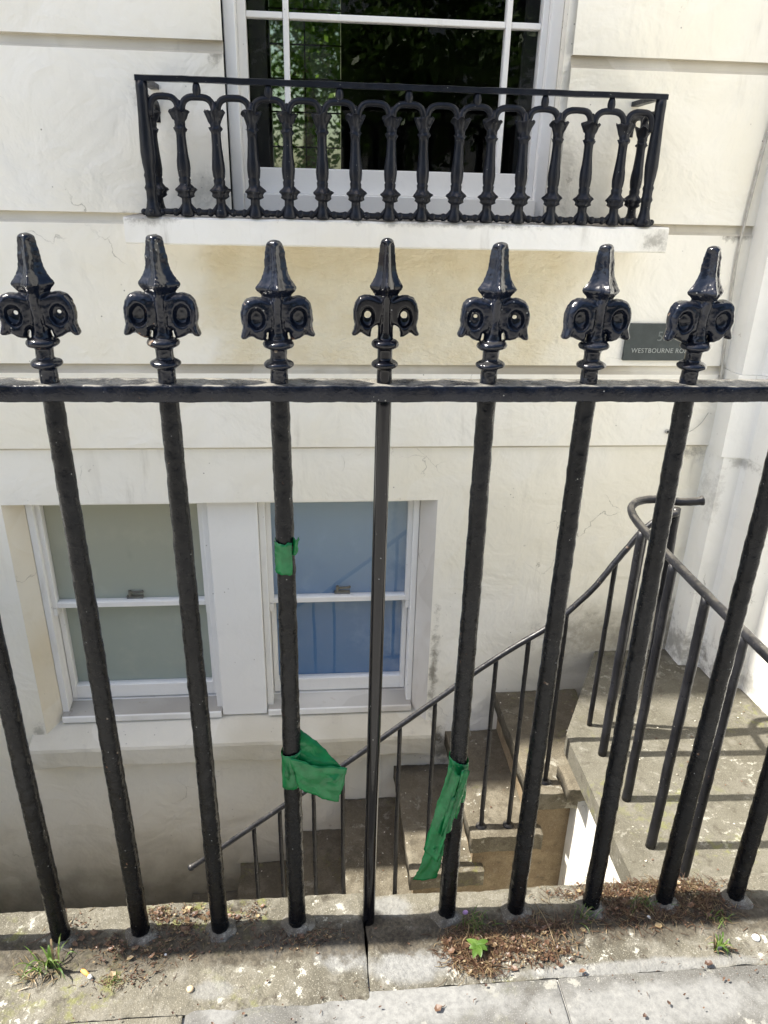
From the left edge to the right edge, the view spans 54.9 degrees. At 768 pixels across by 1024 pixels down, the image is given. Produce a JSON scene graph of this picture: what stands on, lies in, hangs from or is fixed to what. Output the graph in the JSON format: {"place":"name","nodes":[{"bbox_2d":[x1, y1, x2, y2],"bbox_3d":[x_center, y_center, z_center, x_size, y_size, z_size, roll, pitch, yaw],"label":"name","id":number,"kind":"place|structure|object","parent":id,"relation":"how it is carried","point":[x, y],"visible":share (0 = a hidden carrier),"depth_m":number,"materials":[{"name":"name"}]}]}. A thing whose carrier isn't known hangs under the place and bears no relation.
{"place":"outdoors","nodes":[
{"label":"outdoors","id":0,"kind":"place"},
{"bbox_2d":[182,978,570,1023],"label":"pavement","id":1,"kind":"structure","parent":0,"point":[183,1020],"depth_m":1.35,"materials":[{"name":"stone"}]},
{"bbox_2d":[71,1016,182,1023],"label":"paving slab","id":2,"kind":"structure","parent":1,"relation":"on","point":[169,1020],"depth_m":1.29,"materials":[{"name":"stone"}]},
{"bbox_2d":[73,917,767,1023],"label":"pavement grit","id":3,"kind":"object","parent":1,"relation":"on","point":[438,1006],"visible":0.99,"depth_m":1.36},
{"bbox_2d":[558,964,767,1023],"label":"paving slab","id":4,"kind":"structure","parent":1,"relation":"on","point":[618,999],"depth_m":1.35,"materials":[{"name":"stone"}]},
{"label":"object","id":5,"kind":"structure","parent":0,"visible":0},
{"bbox_2d":[192,649,767,902],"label":"stone staircase","id":6,"kind":"structure","parent":5,"relation":"on","point":[571,794],"depth_m":2.62,"materials":[{"name":"grey stone"}]},
{"bbox_2d":[248,693,567,893],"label":"leaf flecks","id":7,"kind":"object","parent":6,"relation":"on","point":[414,799],"visible":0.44,"depth_m":2.84,"materials":[{"name":"brown plant"}]},
{"bbox_2d":[188,495,767,898],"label":"stair handrail","id":8,"kind":"object","parent":6,"relation":"on","point":[673,565],"visible":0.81,"depth_m":2.20,"materials":[{"name":"black metal"}]},
{"bbox_2d":[587,698,767,869],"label":"leaf flecks","id":9,"kind":"object","parent":6,"relation":"on","point":[687,761],"visible":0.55,"depth_m":2.37,"materials":[{"name":"brown plant"}]},
{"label":"ground","id":10,"kind":"structure","parent":0,"visible":0},
{"bbox_2d":[0,0,767,912],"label":"town house","id":11,"kind":"structure","parent":10,"relation":"on","point":[72,192],"depth_m":2.52,"materials":[{"name":"beige paint"}]},
{"bbox_2d":[25,503,222,722],"bbox_3d":[-0.951,0.361,2.806,0.622,0.955,0.144,-1,24,-5],"label":"sash window","id":12,"kind":"structure","parent":11,"relation":"in","point":[132,557],"depth_m":2.80,"materials":[{"name":"white glass"}]},
{"bbox_2d":[268,0,340,168],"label":"rear window","id":13,"kind":"structure","parent":11,"relation":"in","point":[315,47],"depth_m":6.28,"materials":[{"name":"green glass"}]},
{"bbox_2d":[258,500,419,715],"bbox_3d":[-0.173,0.350,2.874,0.584,0.955,0.144,-1,24,-5],"label":"sash window","id":14,"kind":"structure","parent":11,"relation":"in","point":[333,559],"depth_m":2.88,"materials":[{"name":"white glass"}]},
{"bbox_2d":[222,0,577,216],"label":"sash window","id":15,"kind":"structure","parent":11,"relation":"in","point":[548,27],"depth_m":2.22,"materials":[{"name":"beige paint"}]},
{"bbox_2d":[134,74,668,226],"bbox_3d":[0.055,-0.994,2.065,1.431,0.334,0.229,-1,24,-5],"label":"balcony railing","id":16,"kind":"object","parent":11,"relation":"on","point":[149,119],"visible":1,"depth_m":1.98,"materials":[{"name":"black metal"}]},
{"bbox_2d":[621,323,684,360],"bbox_3d":[0.920,-0.560,2.439,0.259,0.120,0.013,-1,24,-5],"label":"address plaque","id":17,"kind":"object","parent":11,"relation":"attached to","point":[646,342],"visible":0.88,"depth_m":2.44,"materials":[{"name":"metal"}]},
{"bbox_2d":[719,128,767,378],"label":"cable","id":18,"kind":"object","parent":11,"relation":"attached to","point":[742,233],"depth_m":2.32,"materials":[{"name":"white plastic"}]},
{"bbox_3d":[-2.299,1.969,1.602,7.460,2.069,0.390,-1,24,-5],"label":"retaining wall","id":19,"kind":"object","parent":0,"visible":0},
{"bbox_2d":[0,893,369,1023],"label":"coping stone","id":20,"kind":"object","parent":19,"relation":"on","point":[218,977],"visible":0.88,"depth_m":1.38,"materials":[{"name":"grey stone"}]},
{"bbox_2d":[11,955,61,997],"bbox_3d":[-0.649,0.846,1.361,0.111,0.012,0.078,14,26,26],"label":"grass tuft","id":21,"kind":"object","parent":20,"relation":"on","point":[33,980],"visible":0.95,"depth_m":1.36,"materials":[{"name":"plant"}]},
{"bbox_2d":[11,933,76,981],"bbox_3d":[-0.621,0.819,1.369,0.119,0.056,0.088,-1,24,-5],"label":"grass tuft","id":22,"kind":"object","parent":20,"relation":"on","point":[52,961],"visible":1,"depth_m":1.36,"materials":[{"name":"plant"}]},
{"bbox_2d":[27,908,71,944],"bbox_3d":[-0.647,0.808,1.432,0.022,0.019,0.086,19,29,34],"label":"dry twig","id":23,"kind":"object","parent":20,"relation":"on","point":[45,935],"visible":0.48,"depth_m":1.42,"materials":[{"name":"brown wood"}]},
{"bbox_2d":[80,968,92,979],"bbox_3d":[-0.546,0.850,1.360,0.027,0.008,0.008,16,28,30],"label":"cigarette butt","id":24,"kind":"object","parent":20,"relation":"on","point":[86,973],"visible":1,"depth_m":1.36,"materials":[{"name":"paper"}]},
{"bbox_2d":[107,972,121,984],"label":"grass tuft","id":25,"kind":"object","parent":20,"relation":"on","point":[113,979],"visible":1,"depth_m":1.35,"materials":[{"name":"plant"}]},
{"bbox_2d":[186,985,193,992],"bbox_3d":[-0.351,0.865,1.341,0.014,0.010,0.013,-1,24,-5],"label":"pebble","id":26,"kind":"object","parent":20,"relation":"on","point":[190,989],"visible":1,"depth_m":1.34,"materials":[{"name":"white stone"}]},
{"bbox_2d":[128,900,271,941],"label":"bud litter","id":27,"kind":"object","parent":20,"relation":"on","point":[184,909],"visible":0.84,"depth_m":1.47,"materials":[{"name":"plant"}]},
{"bbox_2d":[26,909,376,996],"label":"soil litter","id":28,"kind":"object","parent":20,"relation":"on","point":[184,929],"visible":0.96,"depth_m":1.42,"materials":[{"name":"soil"}]},
{"bbox_2d":[364,873,767,991],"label":"coping stone","id":29,"kind":"object","parent":19,"relation":"on","point":[401,921],"visible":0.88,"depth_m":1.45,"materials":[{"name":"grey stone"}]},
{"bbox_2d":[0,232,767,950],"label":"street railing","id":30,"kind":"object","parent":29,"relation":"on","point":[596,318],"visible":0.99,"depth_m":1.11,"materials":[{"name":"black metal"}]},
{"bbox_2d":[274,536,299,575],"bbox_3d":[-0.150,0.066,1.129,0.043,0.067,0.017,10,25,19],"label":"green tape","id":31,"kind":"object","parent":30,"relation":"attached to","point":[283,560],"visible":1,"depth_m":1.13,"materials":[{"name":"fabric"}]},
{"bbox_2d":[281,729,346,801],"bbox_3d":[-0.122,0.444,1.300,0.117,0.140,0.046,1,24,0],"label":"green tape","id":32,"kind":"object","parent":30,"relation":"attached to","point":[313,766],"visible":0.97,"depth_m":1.29,"materials":[{"name":"fabric"}]},
{"bbox_2d":[413,752,469,880],"bbox_3d":[0.111,0.567,1.358,0.104,0.278,0.046,-19,31,-39],"label":"green tape","id":33,"kind":"object","parent":30,"relation":"hanging from","point":[452,797],"visible":0.93,"depth_m":1.34,"materials":[{"name":"fabric"}]},
{"bbox_2d":[421,912,520,986],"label":"dry litter","id":34,"kind":"object","parent":29,"relation":"on","point":[484,963],"visible":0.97,"depth_m":1.42,"materials":[{"name":"plant"}]},
{"bbox_2d":[463,936,495,958],"bbox_3d":[0.191,0.834,1.418,0.073,0.027,0.055,-1,24,-5],"label":"seedling","id":35,"kind":"object","parent":34,"relation":"on","point":[478,946],"visible":1,"depth_m":1.41,"materials":[{"name":"green plant"}]},
{"bbox_2d":[457,904,501,938],"bbox_3d":[0.181,0.817,1.467,0.082,0.018,0.085,22,31,40],"label":"grass tuft","id":36,"kind":"object","parent":29,"relation":"on","point":[475,922],"visible":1,"depth_m":1.47,"materials":[{"name":"plant"}]},
{"bbox_2d":[468,904,602,978],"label":"leaf litter","id":37,"kind":"object","parent":29,"relation":"on","point":[524,941],"visible":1,"depth_m":1.44,"materials":[{"name":"plant"}]},
{"bbox_2d":[534,902,559,957],"bbox_3d":[0.324,0.824,1.462,0.006,0.012,0.116,-4,24,-13],"label":"straw","id":38,"kind":"object","parent":29,"relation":"on","point":[547,924],"visible":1,"depth_m":1.47,"materials":[{"name":"beige plant"}]},
{"bbox_2d":[573,903,603,928],"bbox_3d":[0.403,0.808,1.493,0.066,0.023,0.071,16,27,29],"label":"grass tuft","id":39,"kind":"object","parent":29,"relation":"on","point":[589,908],"visible":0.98,"depth_m":1.50,"materials":[{"name":"plant"}]},
{"bbox_2d":[528,872,758,940],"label":"needle litter","id":40,"kind":"object","parent":29,"relation":"on","point":[652,885],"visible":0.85,"depth_m":1.53,"materials":[{"name":"plant"}]},
{"bbox_2d":[630,888,679,912],"bbox_3d":[0.551,0.798,1.523,0.112,0.024,0.059,-1,24,-5],"label":"grass tuft","id":41,"kind":"object","parent":29,"relation":"on","point":[635,899],"visible":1,"depth_m":1.52,"materials":[{"name":"plant"}]},
{"bbox_2d":[705,909,734,928],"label":"grass tuft","id":42,"kind":"object","parent":29,"relation":"on","point":[719,917],"visible":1,"depth_m":1.49,"materials":[{"name":"plant"}]},
{"bbox_2d":[705,931,735,955],"bbox_3d":[0.653,0.835,1.432,0.048,0.033,0.047,-16,29,-35],"label":"grass tuft","id":43,"kind":"object","parent":29,"relation":"on","point":[716,942],"visible":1,"depth_m":1.43,"materials":[{"name":"plant"}]},
{"bbox_2d":[717,946,722,952],"bbox_3d":[0.647,0.844,1.426,0.009,0.016,0.003,-1,24,-5],"label":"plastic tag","id":44,"kind":"object","parent":43,"relation":"in","point":[719,948],"visible":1,"depth_m":1.42,"materials":[{"name":"grey plastic"}]},
{"bbox_2d":[752,934,759,941],"bbox_3d":[0.735,0.841,1.460,0.015,0.008,0.016,-1,24,-5],"label":"seed fluff","id":45,"kind":"object","parent":29,"relation":"on","point":[755,937],"visible":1,"depth_m":1.46,"materials":[{"name":"white plant"}]}
]}

